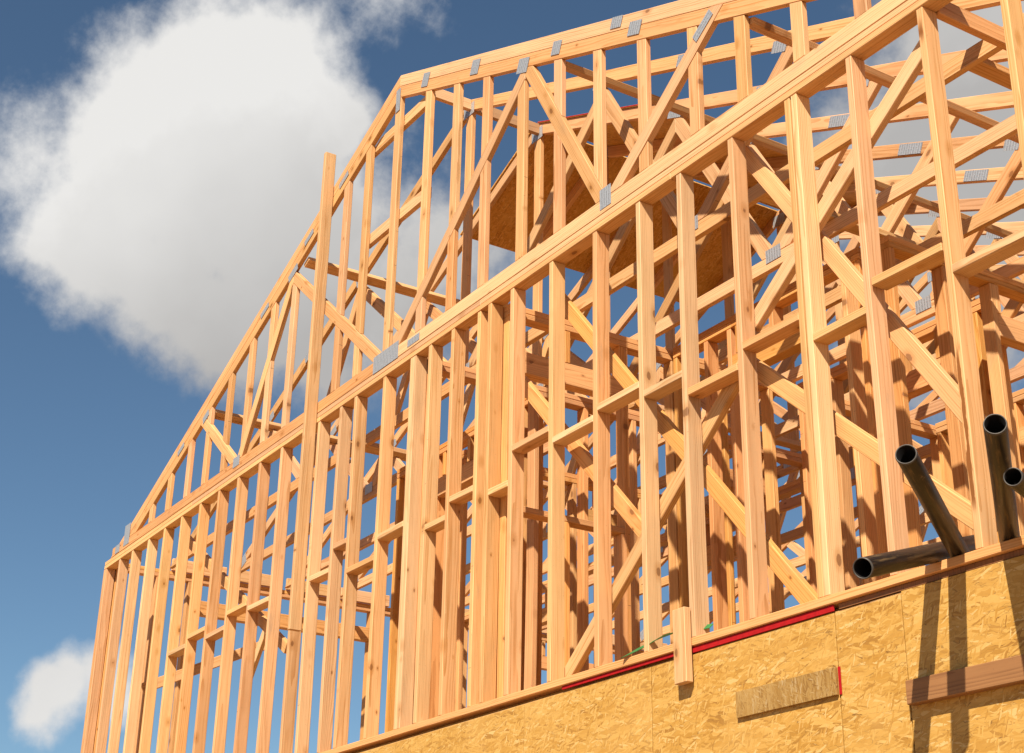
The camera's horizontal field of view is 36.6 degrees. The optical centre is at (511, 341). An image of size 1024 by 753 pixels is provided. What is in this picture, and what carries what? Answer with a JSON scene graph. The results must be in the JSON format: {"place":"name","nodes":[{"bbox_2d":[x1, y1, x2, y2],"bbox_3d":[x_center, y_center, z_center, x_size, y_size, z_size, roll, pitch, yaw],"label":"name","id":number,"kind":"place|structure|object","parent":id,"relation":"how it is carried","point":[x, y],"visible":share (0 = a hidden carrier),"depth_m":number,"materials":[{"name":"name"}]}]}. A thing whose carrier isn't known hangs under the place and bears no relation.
{"place":"outdoors","nodes":[
{"label":"outdoors","id":0,"kind":"place"},
{"bbox_2d":[0,0,1023,752],"label":"sky","id":1,"kind":"structure","parent":0,"point":[161,161],"materials":[{"name":"blue"}]},
{"bbox_3d":[5.793,3.138,13.707,0.093,2.509,11.483,15,-28,-29],"label":"back wall frame","id":2,"kind":"object","parent":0,"visible":0},
{"bbox_2d":[919,505,923,514],"bbox_3d":[5.854,0.937,14.718,0.042,2.332,11.193,15,-28,-29],"label":"roof truss","id":3,"kind":"object","parent":2,"relation":"on","point":[921,510],"depth_m":16.76,"materials":[{"name":"metal"}]},
{"bbox_3d":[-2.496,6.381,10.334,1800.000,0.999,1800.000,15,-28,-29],"label":"ground","id":4,"kind":"structure","parent":0,"visible":0},
{"bbox_2d":[354,548,1023,752],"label":"sheathed lower storey","id":5,"kind":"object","parent":4,"relation":"on","point":[878,649],"visible":0.84,"depth_m":6.18,"materials":[{"name":"yellow wood"}]},
{"bbox_2d":[93,558,666,752],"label":"side wall frame","id":6,"kind":"object","parent":5,"relation":"on","point":[361,633],"visible":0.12,"depth_m":15.30,"materials":[{"name":"brown wood"}]},
{"bbox_2d":[170,0,1023,568],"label":"roof truss","id":7,"kind":"object","parent":6,"relation":"on","point":[710,218],"visible":0.32,"depth_m":9.65,"materials":[{"name":"brown wood"}]},
{"bbox_2d":[422,90,471,111],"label":"ridge block","id":8,"kind":"structure","parent":7,"relation":"attached to","point":[444,96],"depth_m":11.55,"materials":[{"name":"brown wood"}]},
{"bbox_2d":[241,50,1017,572],"bbox_3d":[0.193,-0.614,11.514,0.042,2.332,11.193,15,-28,-29],"label":"roof truss","id":9,"kind":"object","parent":6,"relation":"on","point":[777,254],"visible":0.49,"depth_m":9.79,"materials":[{"name":"brown wood"}]},
{"bbox_2d":[365,443,547,488],"bbox_3d":[-0.432,1.009,12.564,1.860,0.038,0.089,15,-28,-29],"label":"lateral board","id":10,"kind":"object","parent":9,"relation":"on","point":[398,452],"depth_m":12.25,"materials":[{"name":"brown wood"}]},
{"bbox_2d":[476,108,538,135],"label":"ridge block","id":11,"kind":"structure","parent":9,"relation":"attached to","point":[533,127],"depth_m":11.82,"materials":[{"name":"beige wood"}]},
{"bbox_2d":[285,91,1023,587],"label":"roof truss","id":12,"kind":"object","parent":6,"relation":"on","point":[989,215],"visible":0.11,"depth_m":9.84,"materials":[{"name":"brown wood"}]},
{"bbox_2d":[533,381,800,450],"bbox_3d":[1.087,0.501,11.379,3.060,0.038,0.089,15,-28,-29],"label":"lateral board","id":13,"kind":"object","parent":12,"relation":"on","point":[788,443],"visible":0.06,"depth_m":11.92,"materials":[{"name":"brown wood"}]},
{"bbox_2d":[761,196,1023,282],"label":"lateral board","id":14,"kind":"object","parent":12,"relation":"on","point":[854,230],"visible":0.15,"depth_m":8.82,"materials":[{"name":"brown wood"}]},
{"bbox_2d":[340,135,1023,597],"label":"roof truss","id":15,"kind":"object","parent":6,"relation":"on","point":[920,307],"visible":0.2,"depth_m":10.27,"materials":[{"name":"brown wood"}]},
{"bbox_2d":[460,133,777,302],"bbox_3d":[0.921,-0.988,12.926,2.470,0.476,1.122,15,-28,-29],"label":"roof sheathing","id":16,"kind":"object","parent":15,"relation":"on","point":[709,269],"visible":0.39,"depth_m":12.83,"materials":[{"name":"brown wood"}]},
{"bbox_2d":[538,104,856,209],"bbox_3d":[1.641,-1.376,11.838,2.472,0.642,1.520,15,-28,-29],"label":"roof sheathing","id":17,"kind":"object","parent":15,"relation":"on","point":[614,138],"visible":0.2,"depth_m":11.75,"materials":[{"name":"brown wood"}]},
{"bbox_2d":[969,59,1011,89],"bbox_3d":[3.909,-0.842,8.295,4.260,0.038,0.089,15,-28,-29],"label":"lateral board","id":18,"kind":"object","parent":15,"relation":"on","point":[994,72],"visible":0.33,"depth_m":7.36,"materials":[{"name":"brown wood"}]},
{"bbox_2d":[465,196,1023,606],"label":"roof truss","id":19,"kind":"object","parent":6,"relation":"on","point":[920,413],"visible":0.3,"depth_m":12.23,"materials":[{"name":"brown wood"}]},
{"bbox_2d":[466,167,1023,574],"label":"roof truss","id":20,"kind":"object","parent":6,"relation":"on","point":[905,229],"visible":0.07,"depth_m":11.51,"materials":[{"name":"brown wood"}]},
{"bbox_2d":[542,221,1023,604],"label":"roof truss","id":21,"kind":"object","parent":6,"relation":"on","point":[924,452],"visible":0.19,"depth_m":12.93,"materials":[{"name":"brown wood"}]},
{"bbox_2d":[542,245,1023,630],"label":"roof truss","id":22,"kind":"object","parent":6,"relation":"on","point":[781,412],"visible":0.01,"depth_m":14.15,"materials":[{"name":"brown wood"}]},
{"bbox_2d":[612,264,1005,629],"bbox_3d":[3.807,0.376,13.559,0.042,2.332,11.193,15,-28,-29],"label":"roof truss","id":23,"kind":"object","parent":6,"relation":"on","point":[922,283],"visible":0.02,"depth_m":14.62,"materials":[{"name":"brown wood"}]},
{"bbox_2d":[640,295,979,642],"bbox_3d":[4.324,0.518,13.852,0.042,2.332,11.193,15,-28,-29],"label":"roof truss","id":24,"kind":"object","parent":6,"relation":"on","point":[665,629],"visible":0.06,"depth_m":16.09,"materials":[{"name":"brown wood"}]},
{"bbox_2d":[709,390,938,623],"bbox_3d":[4.840,0.659,14.144,0.042,2.332,11.193,15,-28,-29],"label":"roof truss","id":25,"kind":"object","parent":6,"relation":"on","point":[796,548],"visible":0.08,"depth_m":16.46,"materials":[{"name":"brown wood"}]},
{"bbox_2d":[769,358,1023,611],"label":"roof truss","id":26,"kind":"object","parent":6,"relation":"on","point":[923,529],"depth_m":15.89,"materials":[{"name":"brown wood"}]},
{"bbox_2d":[385,398,542,732],"bbox_3d":[-0.358,1.789,10.877,0.091,2.433,1.966,15,-28,-29],"label":"partition frame","id":27,"kind":"object","parent":5,"relation":"on","point":[467,468],"visible":0.23,"depth_m":11.20,"materials":[{"name":"beige wood"}]},
{"bbox_2d":[81,0,1023,752],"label":"gable wall frame","id":28,"kind":"object","parent":5,"relation":"on","point":[487,490],"visible":0.98,"depth_m":8.48,"materials":[{"name":"brown wood"}]},
{"bbox_2d":[141,642,264,693],"bbox_3d":[-2.661,2.870,13.828,1.318,0.089,0.038,-16,-17,-25],"label":"slanting brace","id":29,"kind":"object","parent":28,"relation":"attached to","point":[237,655],"visible":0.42,"depth_m":13.75,"materials":[{"name":"brown wood"}]},
{"bbox_2d":[178,535,286,653],"bbox_3d":[-2.264,1.944,12.380,0.044,0.081,2.916,15,3,-29],"label":"diagonal brace","id":30,"kind":"object","parent":28,"relation":"attached to","point":[262,625],"visible":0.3,"depth_m":12.03,"materials":[{"name":"beige wood"}]},
{"bbox_2d":[253,630,265,676],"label":"diagonal brace","id":31,"kind":"object","parent":28,"relation":"attached to","point":[259,647],"visible":0.16,"depth_m":13.74,"materials":[{"name":"brown wood"}]},
{"bbox_2d":[111,0,907,557],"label":"gable truss","id":32,"kind":"object","parent":28,"relation":"on","point":[697,20],"visible":0.98,"depth_m":9.89,"materials":[{"name":"brown wood"}]},
{"bbox_2d":[215,409,405,460],"bbox_3d":[-1.717,0.856,13.814,2.009,0.038,0.089,15,-51,-29],"label":"purlin","id":33,"kind":"object","parent":32,"relation":"attached to","point":[236,418],"visible":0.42,"depth_m":13.52,"materials":[{"name":"brown wood"}]},
{"bbox_2d":[287,152,335,631],"bbox_3d":[-1.457,0.254,11.366,0.091,3.780,0.040,15,-28,-29],"label":"upright board","id":34,"kind":"object","parent":32,"relation":"attached to","point":[307,457],"visible":1,"depth_m":11.27,"materials":[{"name":"brown wood"}]},
{"bbox_2d":[304,257,460,305],"bbox_3d":[-0.779,-0.398,12.764,2.009,0.038,0.089,15,-51,-29],"label":"purlin","id":35,"kind":"object","parent":32,"relation":"attached to","point":[400,288],"visible":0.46,"depth_m":12.58,"materials":[{"name":"brown wood"}]},
{"bbox_2d":[369,187,431,248],"bbox_3d":[-0.811,-0.874,10.994,0.038,0.089,0.915,15,-28,-29],"label":"vent rail","id":36,"kind":"object","parent":32,"relation":"attached to","point":[406,211],"visible":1,"depth_m":10.93,"materials":[{"name":"brown wood"}]},
{"bbox_2d":[375,94,435,157],"bbox_3d":[-0.814,-1.569,11.337,0.038,0.089,0.977,15,-28,-29],"label":"vent rail","id":37,"kind":"object","parent":32,"relation":"attached to","point":[411,117],"visible":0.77,"depth_m":11.24,"materials":[{"name":"brown wood"}]},
{"bbox_2d":[566,61,1012,237],"bbox_3d":[2.360,-1.110,10.536,4.859,0.038,0.089,15,-5,-29],"label":"purlin","id":38,"kind":"object","parent":32,"relation":"attached to","point":[615,85],"visible":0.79,"depth_m":10.05,"materials":[{"name":"beige wood"}]},
{"bbox_2d":[749,17,1018,143],"bbox_3d":[3.751,-0.905,9.233,6.059,0.038,0.089,15,-5,-29],"label":"purlin","id":39,"kind":"object","parent":32,"relation":"attached to","point":[769,30],"visible":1,"depth_m":8.18,"materials":[{"name":"brown wood"}]},
{"bbox_2d":[525,376,641,536],"bbox_3d":[0.369,0.604,8.377,0.044,1.761,0.081,15,-72,-29],"label":"diagonal brace","id":40,"kind":"object","parent":28,"relation":"attached to","point":[622,504],"visible":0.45,"depth_m":8.27,"materials":[{"name":"beige wood"}]},
{"bbox_2d":[565,361,738,676],"bbox_3d":[0.697,0.898,7.583,0.043,0.081,1.990,15,-67,-29],"label":"diagonal brace","id":41,"kind":"object","parent":28,"relation":"attached to","point":[711,424],"visible":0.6,"depth_m":7.54,"materials":[{"name":"brown wood"}]},
{"bbox_2d":[621,624,712,657],"bbox_3d":[0.707,1.381,7.144,0.051,0.071,0.570,19,-30,-35],"label":"plastic strap","id":42,"kind":"object","parent":28,"relation":"attached to","point":[708,626],"visible":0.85,"depth_m":7.18,"materials":[{"name":"green plastic"}]},
{"bbox_2d":[672,607,692,685],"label":"scrap block","id":43,"kind":"structure","parent":28,"relation":"attached to","point":[682,647],"depth_m":6.93,"materials":[{"name":"brown wood"}]},
{"bbox_2d":[565,294,817,603],"bbox_3d":[0.764,0.418,7.777,0.040,3.069,0.083,15,-69,-29],"label":"diagonal brace","id":44,"kind":"object","parent":28,"relation":"attached to","point":[791,578],"visible":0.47,"depth_m":7.29,"materials":[{"name":"beige wood"}]},
{"bbox_2d":[754,40,922,331],"bbox_3d":[1.468,-0.689,6.978,0.044,0.081,1.532,15,-64,-29],"label":"diagonal brace","id":45,"kind":"object","parent":28,"relation":"attached to","point":[887,107],"visible":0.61,"depth_m":6.94,"materials":[{"name":"brown wood"}]},
{"bbox_2d":[745,145,985,422],"bbox_3d":[1.482,-0.308,6.860,0.039,2.247,0.083,15,-62,-29],"label":"diagonal brace","id":46,"kind":"object","parent":28,"relation":"attached to","point":[933,373],"visible":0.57,"depth_m":6.71,"materials":[{"name":"beige wood"}]},
{"bbox_2d":[756,358,997,531],"bbox_3d":[1.456,0.404,6.554,0.044,0.083,1.779,15,13,-29],"label":"diagonal brace","id":47,"kind":"object","parent":28,"relation":"attached to","point":[865,443],"visible":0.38,"depth_m":6.54,"materials":[{"name":"beige wood"}]},
{"bbox_2d":[853,535,975,578],"bbox_3d":[1.568,0.793,5.794,0.075,0.472,1.238,-17,-30,34],"label":"steel pipe","id":48,"kind":"object","parent":28,"relation":"attached to","point":[870,566],"visible":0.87,"depth_m":5.49,"materials":[{"name":"black metal"}]},
{"bbox_2d":[935,3,1006,50],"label":"joist block","id":49,"kind":"structure","parent":28,"relation":"attached to","point":[962,19],"depth_m":6.76,"materials":[{"name":"brown wood"}]},
{"bbox_2d":[454,449,708,710],"bbox_3d":[0.654,2.221,11.793,2.488,2.433,0.091,15,-28,-29],"label":"partition frame","id":50,"kind":"object","parent":5,"relation":"on","point":[570,481],"visible":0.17,"depth_m":11.63,"materials":[{"name":"beige wood"}]},
{"bbox_2d":[412,359,845,723],"bbox_3d":[0.961,1.647,10.511,3.653,2.433,0.093,15,-28,-29],"label":"partition frame","id":51,"kind":"object","parent":5,"relation":"on","point":[582,406],"visible":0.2,"depth_m":10.28,"materials":[{"name":"beige wood"}]},
{"bbox_2d":[462,479,800,708],"bbox_3d":[0.844,3.106,13.742,0.093,2.433,5.983,15,-28,-29],"label":"partition frame","id":52,"kind":"object","parent":5,"relation":"on","point":[792,488],"visible":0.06,"depth_m":13.58,"materials":[{"name":"beige wood"}]},
{"bbox_2d":[496,303,941,697],"bbox_3d":[1.484,1.315,9.753,3.649,2.433,0.093,15,-28,-29],"label":"partition frame","id":53,"kind":"object","parent":5,"relation":"on","point":[578,379],"visible":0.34,"depth_m":9.44,"materials":[{"name":"beige wood"}]},
{"bbox_2d":[673,247,889,630],"bbox_3d":[1.491,0.875,8.782,0.091,2.433,1.683,15,-28,-29],"label":"partition frame","id":54,"kind":"object","parent":5,"relation":"on","point":[873,539],"visible":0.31,"depth_m":8.96,"materials":[{"name":"beige wood"}]},
{"bbox_2d":[735,667,838,718],"bbox_3d":[1.117,1.440,6.336,0.012,0.110,0.610,15,-28,-29],"label":"osb offcut","id":55,"kind":"object","parent":5,"relation":"attached to","point":[809,687],"visible":1,"depth_m":6.31,"materials":[{"name":"beige wood"}]},
{"bbox_2d":[797,297,1023,593],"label":"partition frame","id":56,"kind":"object","parent":5,"relation":"on","point":[918,384],"visible":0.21,"depth_m":9.66,"materials":[{"name":"beige wood"}]},
{"bbox_2d":[895,444,969,557],"bbox_3d":[1.547,0.647,5.571,0.075,0.220,1.098,-10,-27,24],"label":"steel pipe","id":57,"kind":"object","parent":5,"relation":"on","point":[916,474],"visible":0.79,"depth_m":5.37,"materials":[{"name":"black metal"}]},
{"bbox_2d":[880,234,1023,569],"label":"partition frame","id":58,"kind":"object","parent":5,"relation":"on","point":[999,329],"visible":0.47,"depth_m":8.49,"materials":[{"name":"wood"}]},
{"bbox_2d":[905,654,1023,705],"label":"ledger board","id":59,"kind":"object","parent":5,"relation":"attached to","point":[995,674],"visible":1,"depth_m":5.50,"materials":[{"name":"brown wood"}]},
{"bbox_2d":[935,388,1023,536],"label":"partition frame","id":60,"kind":"object","parent":5,"relation":"on","point":[944,448],"visible":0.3,"depth_m":10.84,"materials":[{"name":"beige wood"}]},
{"bbox_2d":[983,414,1019,542],"bbox_3d":[1.704,0.553,5.353,0.075,0.213,1.170,-7,-26,17],"label":"steel pipe","id":61,"kind":"object","parent":5,"relation":"on","point":[996,434],"visible":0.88,"depth_m":5.11,"materials":[{"name":"black metal"}]},
{"bbox_2d":[1003,467,1023,497],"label":"steel pipe","id":62,"kind":"object","parent":5,"relation":"on","point":[1013,478],"visible":1,"depth_m":4.92,"materials":[{"name":"black metal"}]}
]}

